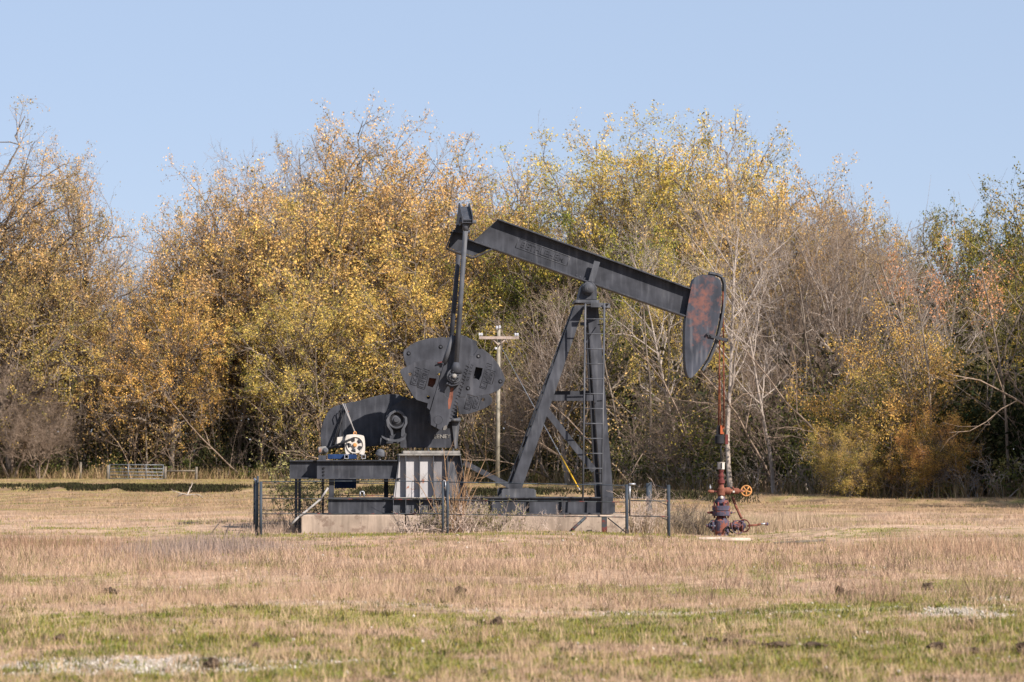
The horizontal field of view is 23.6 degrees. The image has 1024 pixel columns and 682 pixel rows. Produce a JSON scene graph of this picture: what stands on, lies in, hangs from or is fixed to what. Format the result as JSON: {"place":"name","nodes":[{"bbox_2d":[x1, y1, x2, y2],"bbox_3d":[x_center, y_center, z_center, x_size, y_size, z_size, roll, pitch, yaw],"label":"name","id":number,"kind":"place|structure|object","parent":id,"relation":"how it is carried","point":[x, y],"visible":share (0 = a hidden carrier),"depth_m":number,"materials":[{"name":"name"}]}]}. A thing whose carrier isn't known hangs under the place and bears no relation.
{"place":"outdoors","nodes":[
{"label":"outdoors","id":0,"kind":"place"},
{"bbox_2d":[0,454,1023,681],"bbox_3d":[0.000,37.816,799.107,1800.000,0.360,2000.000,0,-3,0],"label":"field","id":1,"kind":"structure","parent":0,"point":[843,500],"depth_m":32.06,"materials":[{"name":"beige plant"}]},
{"bbox_2d":[0,384,85,478],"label":"bare tree","id":2,"kind":"object","parent":1,"relation":"on","point":[47,446],"visible":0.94,"depth_m":133.63,"materials":[{"name":"brown plant"}]},
{"bbox_2d":[0,339,90,478],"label":"bush","id":3,"kind":"object","parent":1,"relation":"on","point":[3,383],"visible":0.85,"depth_m":134.46,"materials":[{"name":"brown plant"}]},
{"bbox_2d":[0,94,122,474],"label":"autumn tree","id":4,"kind":"object","parent":1,"relation":"on","point":[11,187],"visible":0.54,"depth_m":139.11,"materials":[{"name":"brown plant"}]},
{"bbox_2d":[0,212,132,475],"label":"autumn tree","id":5,"kind":"object","parent":1,"relation":"on","point":[43,355],"visible":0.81,"depth_m":135.58,"materials":[{"name":"yellow plant"}]},
{"bbox_2d":[0,131,163,477],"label":"autumn tree","id":6,"kind":"object","parent":1,"relation":"on","point":[80,213],"visible":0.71,"depth_m":138.52,"materials":[{"name":"brown plant"}]},
{"bbox_2d":[3,249,162,475],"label":"autumn tree","id":7,"kind":"object","parent":1,"relation":"on","point":[93,390],"visible":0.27,"depth_m":138.85,"materials":[{"name":"brown plant"}]},
{"bbox_2d":[106,465,108,478],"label":"fence post","id":8,"kind":"object","parent":1,"relation":"on","point":[107,476],"visible":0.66,"depth_m":129.76,"materials":[{"name":"grey wood"}]},
{"bbox_2d":[109,464,163,478],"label":"farm gate","id":9,"kind":"structure","parent":8,"relation":"attached to","point":[128,468],"depth_m":129.80,"materials":[{"name":"metal"}]},
{"bbox_2d":[43,280,179,470],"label":"bare tree","id":10,"kind":"object","parent":1,"relation":"on","point":[121,358],"visible":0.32,"depth_m":139.30,"materials":[{"name":"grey plant"}]},
{"bbox_2d":[69,234,179,472],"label":"bare tree","id":11,"kind":"object","parent":1,"relation":"on","point":[127,258],"visible":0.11,"depth_m":149.59,"materials":[{"name":"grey plant"}]},
{"bbox_2d":[0,529,252,558],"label":"weeds","id":12,"kind":"object","parent":1,"relation":"on","point":[23,539],"visible":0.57,"depth_m":41.09,"materials":[{"name":"beige plant"}]},
{"bbox_2d":[99,212,226,469],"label":"back row tree","id":13,"kind":"object","parent":1,"relation":"on","point":[165,282],"depth_m":162.78,"materials":[{"name":"brown plant"}]},
{"bbox_2d":[86,270,246,478],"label":"autumn tree","id":14,"kind":"object","parent":1,"relation":"on","point":[170,379],"visible":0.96,"depth_m":134.15,"materials":[{"name":"yellow plant"}]},
{"bbox_2d":[114,166,263,476],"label":"autumn tree","id":15,"kind":"object","parent":1,"relation":"on","point":[176,236],"visible":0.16,"depth_m":142.14,"materials":[{"name":"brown plant"}]},
{"bbox_2d":[47,527,374,566],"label":"weeds","id":16,"kind":"object","parent":1,"relation":"on","point":[187,543],"visible":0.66,"depth_m":39.22,"materials":[{"name":"beige plant"}]},
{"bbox_2d":[109,147,336,477],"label":"autumn tree","id":17,"kind":"object","parent":1,"relation":"on","point":[202,235],"visible":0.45,"depth_m":139.45,"materials":[{"name":"brown plant"}]},
{"bbox_2d":[123,195,378,477],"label":"autumn tree","id":18,"kind":"object","parent":1,"relation":"on","point":[189,255],"visible":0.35,"depth_m":137.63,"materials":[{"name":"yellow plant"}]},
{"bbox_2d":[209,520,335,534],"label":"weeds","id":19,"kind":"object","parent":1,"relation":"on","point":[277,529],"visible":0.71,"depth_m":49.34,"materials":[{"name":"beige plant"}]},
{"bbox_2d":[184,129,374,467],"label":"bare tree","id":20,"kind":"object","parent":1,"relation":"on","point":[290,185],"visible":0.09,"depth_m":152.97,"materials":[{"name":"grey plant"}]},
{"bbox_2d":[251,495,315,531],"bbox_3d":[-4.680,3.337,49.958,1.247,1.132,2.115,2,-3,-36],"label":"dead shrub","id":21,"kind":"object","parent":1,"relation":"on","point":[273,520],"visible":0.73,"depth_m":49.80,"materials":[{"name":"brown plant"}]},
{"bbox_2d":[209,262,402,459],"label":"autumn tree","id":22,"kind":"object","parent":1,"relation":"on","point":[295,343],"visible":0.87,"depth_m":132.09,"materials":[{"name":"yellow plant"}]},
{"bbox_2d":[246,428,368,523],"bbox_3d":[-4.265,2.929,52.133,2.725,2.169,2.831,0,-3,0],"label":"dead shrub","id":23,"kind":"object","parent":1,"relation":"on","point":[303,495],"visible":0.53,"depth_m":51.91,"materials":[{"name":"brown plant"}]},
{"bbox_2d":[183,156,451,454],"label":"autumn tree","id":24,"kind":"object","parent":1,"relation":"on","point":[294,264],"visible":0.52,"depth_m":137.20,"materials":[{"name":"yellow plant"}]},
{"bbox_2d":[244,164,487,459],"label":"autumn tree","id":25,"kind":"object","parent":1,"relation":"on","point":[372,232],"visible":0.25,"depth_m":139.53,"materials":[{"name":"yellow plant"}]},
{"bbox_2d":[245,88,506,457],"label":"autumn tree","id":26,"kind":"object","parent":1,"relation":"on","point":[342,164],"visible":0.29,"depth_m":145.67,"materials":[{"name":"brown plant"}]},
{"bbox_2d":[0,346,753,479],"bbox_3d":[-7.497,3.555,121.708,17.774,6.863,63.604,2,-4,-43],"label":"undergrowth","id":27,"kind":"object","parent":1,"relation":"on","point":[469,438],"visible":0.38,"depth_m":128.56,"materials":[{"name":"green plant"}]},
{"bbox_2d":[0,482,760,502],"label":"bank weeds","id":28,"kind":"object","parent":1,"relation":"on","point":[185,487],"visible":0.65,"depth_m":98.03,"materials":[{"name":"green plant"}]},
{"bbox_2d":[291,169,477,396],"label":"back row tree","id":29,"kind":"object","parent":1,"relation":"on","point":[374,216],"visible":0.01,"depth_m":166.56,"materials":[{"name":"brown plant"}]},
{"bbox_2d":[387,510,438,533],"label":"dead shrub","id":30,"kind":"object","parent":1,"relation":"on","point":[405,527],"visible":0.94,"depth_m":48.05,"materials":[{"name":"beige plant"}]},
{"bbox_2d":[259,131,581,389],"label":"autumn tree","id":31,"kind":"object","parent":1,"relation":"on","point":[422,208],"visible":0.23,"depth_m":141.42,"materials":[{"name":"yellow plant"}]},
{"bbox_2d":[316,231,540,447],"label":"autumn tree","id":32,"kind":"object","parent":1,"relation":"on","point":[440,308],"visible":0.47,"depth_m":132.44,"materials":[{"name":"yellow plant"}]},
{"bbox_2d":[411,492,456,531],"bbox_3d":[-1.439,3.387,48.260,1.303,0.817,0.804,-2,-3,39],"label":"leafy shrub","id":33,"kind":"object","parent":1,"relation":"on","point":[432,522],"visible":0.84,"depth_m":48.31,"materials":[{"name":"beige plant"}]},
{"bbox_2d":[364,176,513,382],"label":"back row tree","id":34,"kind":"object","parent":1,"relation":"on","point":[475,202],"visible":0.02,"depth_m":164.46,"materials":[{"name":"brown plant"}]},
{"bbox_2d":[402,492,490,533],"bbox_3d":[-1.093,3.337,47.910,1.438,0.991,1.669,-2,-3,37],"label":"dead shrub","id":35,"kind":"object","parent":1,"relation":"on","point":[465,527],"visible":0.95,"depth_m":48.04,"materials":[{"name":"beige plant"}]},
{"bbox_2d":[405,422,513,532],"bbox_3d":[-1.104,2.707,48.561,1.883,2.194,1.614,2,-3,-38],"label":"dead shrub","id":36,"kind":"object","parent":1,"relation":"on","point":[456,505],"visible":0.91,"depth_m":48.27,"materials":[{"name":"brown plant"}]},
{"bbox_2d":[253,476,669,536],"bbox_3d":[-1.046,3.489,50.560,8.682,1.476,5.627,0,-3,-4],"label":"pipe fence","id":37,"kind":"object","parent":1,"relation":"on","point":[257,502],"visible":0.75,"depth_m":47.87,"materials":[{"name":"metal"}]},
{"bbox_2d":[301,513,624,532],"bbox_3d":[-1.017,3.778,49.705,6.470,0.560,1.720,0,-3,-4],"label":"concrete base","id":38,"kind":"object","parent":1,"relation":"on","point":[344,523],"visible":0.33,"depth_m":48.81,"materials":[{"name":"beige concrete"}]},
{"bbox_2d":[290,203,727,531],"bbox_3d":[-0.044,0.532,49.937,8.902,6.666,2.440,0,-3,-4],"label":"pumpjack","id":39,"kind":"object","parent":38,"relation":"on","point":[469,377],"visible":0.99,"depth_m":49.46,"materials":[{"name":"black metal"}]},
{"bbox_2d":[715,291,727,461],"bbox_3d":[4.280,0.760,50.251,0.261,3.544,0.215,-1,-3,28],"label":"hanger","id":40,"kind":"object","parent":39,"relation":"hanging from","point":[719,437],"visible":1,"depth_m":50.18,"materials":[{"name":"metal"}]},
{"bbox_2d":[375,173,571,478],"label":"autumn tree","id":41,"kind":"object","parent":1,"relation":"on","point":[477,261],"visible":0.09,"depth_m":137.30,"materials":[{"name":"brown plant"}]},
{"bbox_2d":[451,495,528,531],"bbox_3d":[-0.437,3.393,48.363,1.409,0.790,1.282,2,-3,-31],"label":"leafy shrub","id":42,"kind":"object","parent":1,"relation":"on","point":[488,521],"visible":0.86,"depth_m":48.40,"materials":[{"name":"brown plant"}]},
{"bbox_2d":[478,326,518,486],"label":"utility pole","id":43,"kind":"object","parent":1,"relation":"on","point":[498,337],"visible":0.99,"depth_m":104.91,"materials":[{"name":"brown wood"}]},
{"bbox_2d":[500,345,579,489],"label":"guy wire","id":44,"kind":"object","parent":43,"relation":"attached to","point":[548,433],"visible":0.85,"depth_m":97.37,"materials":[{"name":"grey metal"}]},
{"bbox_2d":[415,131,589,401],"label":"autumn tree","id":45,"kind":"object","parent":1,"relation":"on","point":[505,189],"visible":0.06,"depth_m":150.70,"materials":[{"name":"yellow plant"}]},
{"bbox_2d":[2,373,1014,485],"bbox_3d":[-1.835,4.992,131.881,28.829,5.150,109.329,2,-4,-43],"label":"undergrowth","id":46,"kind":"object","parent":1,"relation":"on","point":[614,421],"visible":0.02,"depth_m":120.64,"materials":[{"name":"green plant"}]},
{"bbox_2d":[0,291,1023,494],"bbox_3d":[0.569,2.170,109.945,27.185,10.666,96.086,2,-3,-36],"label":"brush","id":47,"kind":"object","parent":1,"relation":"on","point":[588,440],"visible":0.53,"depth_m":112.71,"materials":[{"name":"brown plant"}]},
{"bbox_2d":[0,465,1023,500],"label":"weeds","id":48,"kind":"object","parent":1,"relation":"on","point":[560,480],"visible":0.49,"depth_m":100.14,"materials":[{"name":"beige plant"}]},
{"bbox_2d":[0,477,1023,508],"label":"grass","id":49,"kind":"structure","parent":1,"relation":"on","point":[192,502],"depth_m":80.44,"materials":[{"name":"beige plant"}]},
{"bbox_2d":[0,525,1023,607],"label":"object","id":50,"kind":"object","parent":1,"relation":"on","point":[888,565],"visible":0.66,"depth_m":31.03,"materials":[{"name":"beige plant"}]},
{"bbox_2d":[0,269,1023,495],"bbox_3d":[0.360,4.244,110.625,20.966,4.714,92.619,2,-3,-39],"label":"undergrowth","id":51,"kind":"object","parent":1,"relation":"on","point":[205,450],"visible":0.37,"depth_m":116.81,"materials":[{"name":"brown plant"}]},
{"bbox_2d":[1,451,1023,496],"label":"undergrowth","id":52,"kind":"object","parent":1,"relation":"on","point":[1015,465],"visible":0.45,"depth_m":116.13,"materials":[{"name":"beige plant"}]},
{"bbox_2d":[3,169,1023,496],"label":"brush","id":53,"kind":"object","parent":1,"relation":"on","point":[925,347],"visible":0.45,"depth_m":97.01,"materials":[{"name":"brown plant"}]},
{"bbox_2d":[13,208,1022,471],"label":"background woods","id":54,"kind":"object","parent":1,"relation":"on","point":[725,336],"visible":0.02,"depth_m":108.32,"materials":[{"name":"green plant"}]},
{"bbox_2d":[470,333,589,482],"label":"bare tree","id":55,"kind":"object","parent":1,"relation":"on","point":[515,416],"visible":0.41,"depth_m":116.80,"materials":[{"name":"grey plant"}]},
{"bbox_2d":[445,209,626,466],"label":"autumn tree","id":56,"kind":"object","parent":1,"relation":"on","point":[514,297],"visible":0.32,"depth_m":130.94,"materials":[{"name":"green plant"}]},
{"bbox_2d":[510,503,565,530],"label":"dead shrub","id":57,"kind":"object","parent":1,"relation":"on","point":[537,522],"visible":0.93,"depth_m":48.55,"materials":[{"name":"beige plant"}]},
{"bbox_2d":[475,279,646,483],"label":"bare tree","id":58,"kind":"object","parent":1,"relation":"on","point":[561,385],"visible":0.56,"depth_m":111.69,"materials":[{"name":"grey plant"}]},
{"bbox_2d":[435,99,789,418],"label":"autumn tree","id":59,"kind":"object","parent":1,"relation":"on","point":[595,177],"visible":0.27,"depth_m":132.64,"materials":[{"name":"yellow plant"}]},
{"bbox_2d":[548,207,703,482],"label":"autumn tree","id":60,"kind":"object","parent":1,"relation":"on","point":[617,305],"visible":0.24,"depth_m":115.06,"materials":[{"name":"yellow plant"}]},
{"bbox_2d":[606,481,673,534],"bbox_3d":[2.425,3.304,49.796,1.815,1.268,2.086,0,-3,0],"label":"dead shrub","id":61,"kind":"object","parent":1,"relation":"on","point":[639,519],"visible":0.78,"depth_m":49.56,"materials":[{"name":"beige plant"}]},
{"bbox_2d":[586,176,708,485],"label":"bare tree","id":62,"kind":"object","parent":1,"relation":"on","point":[655,341],"visible":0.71,"depth_m":104.43,"materials":[{"name":"grey plant"}]},
{"bbox_2d":[518,102,794,416],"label":"autumn tree","id":63,"kind":"object","parent":1,"relation":"on","point":[640,165],"visible":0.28,"depth_m":130.27,"materials":[{"name":"yellow plant"}]},
{"bbox_2d":[628,510,690,535],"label":"weeds","id":64,"kind":"object","parent":1,"relation":"on","point":[642,527],"visible":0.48,"depth_m":49.99,"materials":[{"name":"beige plant"}]},
{"bbox_2d":[621,372,724,486],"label":"bare tree","id":65,"kind":"object","parent":1,"relation":"on","point":[657,447],"visible":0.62,"depth_m":95.80,"materials":[{"name":"brown plant"}]},
{"bbox_2d":[633,488,732,534],"bbox_3d":[3.601,3.521,50.895,2.013,1.033,1.729,2,-4,-43],"label":"dead shrub","id":66,"kind":"object","parent":1,"relation":"on","point":[685,513],"visible":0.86,"depth_m":50.84,"materials":[{"name":"brown plant"}]},
{"bbox_2d":[607,227,769,485],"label":"autumn tree","id":67,"kind":"object","parent":1,"relation":"on","point":[675,339],"visible":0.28,"depth_m":107.70,"materials":[{"name":"yellow plant"}]},
{"bbox_2d":[605,104,848,474],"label":"autumn tree","id":68,"kind":"object","parent":1,"relation":"on","point":[728,191],"visible":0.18,"depth_m":126.93,"materials":[{"name":"yellow plant"}]},
{"bbox_2d":[720,537,750,540],"bbox_3d":[4.266,3.779,46.815,0.563,0.050,0.140,1,-1,-2],"label":"plank","id":69,"kind":"object","parent":1,"relation":"on","point":[738,539],"visible":0.88,"depth_m":46.75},
{"bbox_2d":[706,462,767,535],"bbox_3d":[4.602,3.271,50.179,1.243,1.584,0.542,1,-3,-21],"label":"wellhead","id":70,"kind":"object","parent":1,"relation":"on","point":[719,524],"visible":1,"depth_m":50.07,"materials":[{"name":"purple paint"}]},
{"bbox_2d":[656,137,824,488],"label":"bare tree","id":71,"kind":"object","parent":1,"relation":"on","point":[728,460],"visible":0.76,"depth_m":89.78,"materials":[{"name":"grey plant"}]},
{"bbox_2d":[683,190,798,492],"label":"bare tree","id":72,"kind":"object","parent":1,"relation":"on","point":[759,397],"visible":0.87,"depth_m":85.19,"materials":[{"name":"grey plant"}]},
{"bbox_2d":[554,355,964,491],"bbox_3d":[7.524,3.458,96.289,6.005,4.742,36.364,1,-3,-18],"label":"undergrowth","id":73,"kind":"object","parent":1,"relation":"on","point":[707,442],"visible":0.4,"depth_m":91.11,"materials":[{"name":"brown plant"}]},
{"bbox_2d":[696,320,837,490],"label":"bare tree","id":74,"kind":"object","parent":1,"relation":"on","point":[736,425],"visible":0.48,"depth_m":89.45,"materials":[{"name":"grey plant"}]},
{"bbox_2d":[628,149,907,481],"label":"autumn tree","id":75,"kind":"object","parent":1,"relation":"on","point":[722,260],"visible":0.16,"depth_m":115.48,"materials":[{"name":"yellow plant"}]},
{"bbox_2d":[761,641,793,647],"bbox_3d":[2.175,2.494,20.141,0.254,0.061,0.223,2,-3,-33],"label":"dirt clod","id":76,"kind":"object","parent":1,"relation":"on","point":[780,644],"visible":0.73,"depth_m":20.09,"materials":[{"name":"soil"}]},
{"bbox_2d":[630,505,924,535],"bbox_3d":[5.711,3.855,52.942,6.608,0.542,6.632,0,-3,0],"label":"weeds","id":77,"kind":"object","parent":1,"relation":"on","point":[820,522],"visible":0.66,"depth_m":52.18,"materials":[{"name":"beige plant"}]},
{"bbox_2d":[678,194,923,490],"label":"bare tree","id":78,"kind":"object","parent":1,"relation":"on","point":[775,319],"visible":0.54,"depth_m":93.68,"materials":[{"name":"grey plant"}]},
{"bbox_2d":[801,641,828,647],"bbox_3d":[2.469,2.484,20.044,0.241,0.061,0.192,0,-3,0],"label":"dirt clod","id":79,"kind":"object","parent":1,"relation":"on","point":[809,643],"visible":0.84,"depth_m":19.98,"materials":[{"name":"soil"}]},
{"bbox_2d":[614,424,1023,497],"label":"brush","id":80,"kind":"object","parent":1,"relation":"on","point":[970,485],"visible":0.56,"depth_m":81.39,"materials":[{"name":"brown plant"}]},
{"bbox_2d":[798,405,896,497],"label":"bushy tree","id":81,"kind":"object","parent":1,"relation":"on","point":[848,462],"visible":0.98,"depth_m":79.61,"materials":[{"name":"yellow plant"}]},
{"bbox_2d":[742,155,966,406],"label":"autumn tree","id":82,"kind":"object","parent":1,"relation":"on","point":[824,215],"visible":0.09,"depth_m":112.56,"materials":[{"name":"brown plant"}]},
{"bbox_2d":[795,199,928,407],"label":"autumn tree","id":83,"kind":"object","parent":1,"relation":"on","point":[866,214],"visible":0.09,"depth_m":107.81,"materials":[{"name":"brown plant"}]},
{"bbox_2d":[777,189,956,490],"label":"bare tree","id":84,"kind":"object","parent":1,"relation":"on","point":[839,327],"visible":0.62,"depth_m":91.32,"materials":[{"name":"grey plant"}]},
{"bbox_2d":[736,527,1023,556],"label":"weeds","id":85,"kind":"object","parent":1,"relation":"on","point":[956,542],"visible":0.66,"depth_m":40.09,"materials":[{"name":"beige plant"}]},
{"bbox_2d":[780,274,999,495],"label":"bushy tree","id":86,"kind":"object","parent":1,"relation":"on","point":[867,401],"visible":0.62,"depth_m":81.20,"materials":[{"name":"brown plant"}]},
{"bbox_2d":[820,225,966,472],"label":"bare tree","id":87,"kind":"object","parent":1,"relation":"on","point":[915,272],"visible":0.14,"depth_m":94.69,"materials":[{"name":"brown plant"}]},
{"bbox_2d":[926,641,946,649],"bbox_3d":[3.413,2.458,19.739,0.176,0.083,0.140,0,-3,0],"label":"dirt clod","id":88,"kind":"object","parent":1,"relation":"on","point":[936,644],"visible":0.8,"depth_m":19.69,"materials":[{"name":"soil"}]},
{"bbox_2d":[882,395,999,497],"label":"bushy tree","id":89,"kind":"object","parent":1,"relation":"on","point":[930,467],"visible":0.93,"depth_m":78.43,"materials":[{"name":"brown plant"}]},
{"bbox_2d":[872,221,1023,413],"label":"autumn tree","id":90,"kind":"object","parent":1,"relation":"on","point":[940,299],"visible":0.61,"depth_m":87.96,"materials":[{"name":"brown plant"}]},
{"bbox_2d":[881,189,1023,393],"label":"autumn tree","id":91,"kind":"object","parent":1,"relation":"on","point":[970,254],"visible":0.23,"depth_m":98.86,"materials":[{"name":"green plant"}]},
{"bbox_2d":[912,328,1023,494],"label":"autumn tree","id":92,"kind":"object","parent":1,"relation":"on","point":[993,438],"visible":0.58,"depth_m":79.10,"materials":[{"name":"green plant"}]},
{"bbox_2d":[914,242,1023,488],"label":"autumn tree","id":93,"kind":"object","parent":1,"relation":"on","point":[1002,337],"visible":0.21,"depth_m":91.35,"materials":[{"name":"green plant"}]},
{"bbox_2d":[920,340,1023,494],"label":"autumn tree","id":94,"kind":"object","parent":1,"relation":"on","point":[992,373],"visible":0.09,"depth_m":84.81,"materials":[{"name":"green plant"}]},
{"bbox_2d":[932,156,1023,346],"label":"autumn tree","id":95,"kind":"object","parent":1,"relation":"on","point":[1006,225],"visible":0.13,"depth_m":104.87,"materials":[{"name":"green plant"}]},
{"bbox_2d":[983,332,1023,415],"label":"autumn tree","id":96,"kind":"object","parent":1,"relation":"on","point":[1013,368],"visible":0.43,"depth_m":79.79,"materials":[{"name":"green plant"}]},
{"bbox_2d":[0,502,1023,573],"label":"grass","id":97,"kind":"structure","parent":0,"point":[745,549],"depth_m":39.68,"materials":[{"name":"beige plant"}]},
{"bbox_2d":[0,584,1023,681],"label":"grass","id":98,"kind":"structure","parent":0,"point":[354,650],"depth_m":20.13,"materials":[{"name":"beige plant"}]},
{"bbox_2d":[0,0,1023,451],"label":"sky","id":99,"kind":"structure","parent":0,"point":[922,91],"materials":[{"name":"blue"}]},
{"bbox_2d":[3,534,1023,681],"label":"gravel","id":100,"kind":"structure","parent":0,"point":[222,659],"depth_m":18.75,"materials":[{"name":"stone"}]},
{"bbox_2d":[203,657,219,668],"bbox_3d":[-2.219,2.387,18.125,0.134,0.105,0.108,0,-3,0],"label":"dirt clod","id":101,"kind":"object","parent":100,"relation":"on","point":[216,663],"visible":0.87,"depth_m":18.11,"materials":[{"name":"soil"}]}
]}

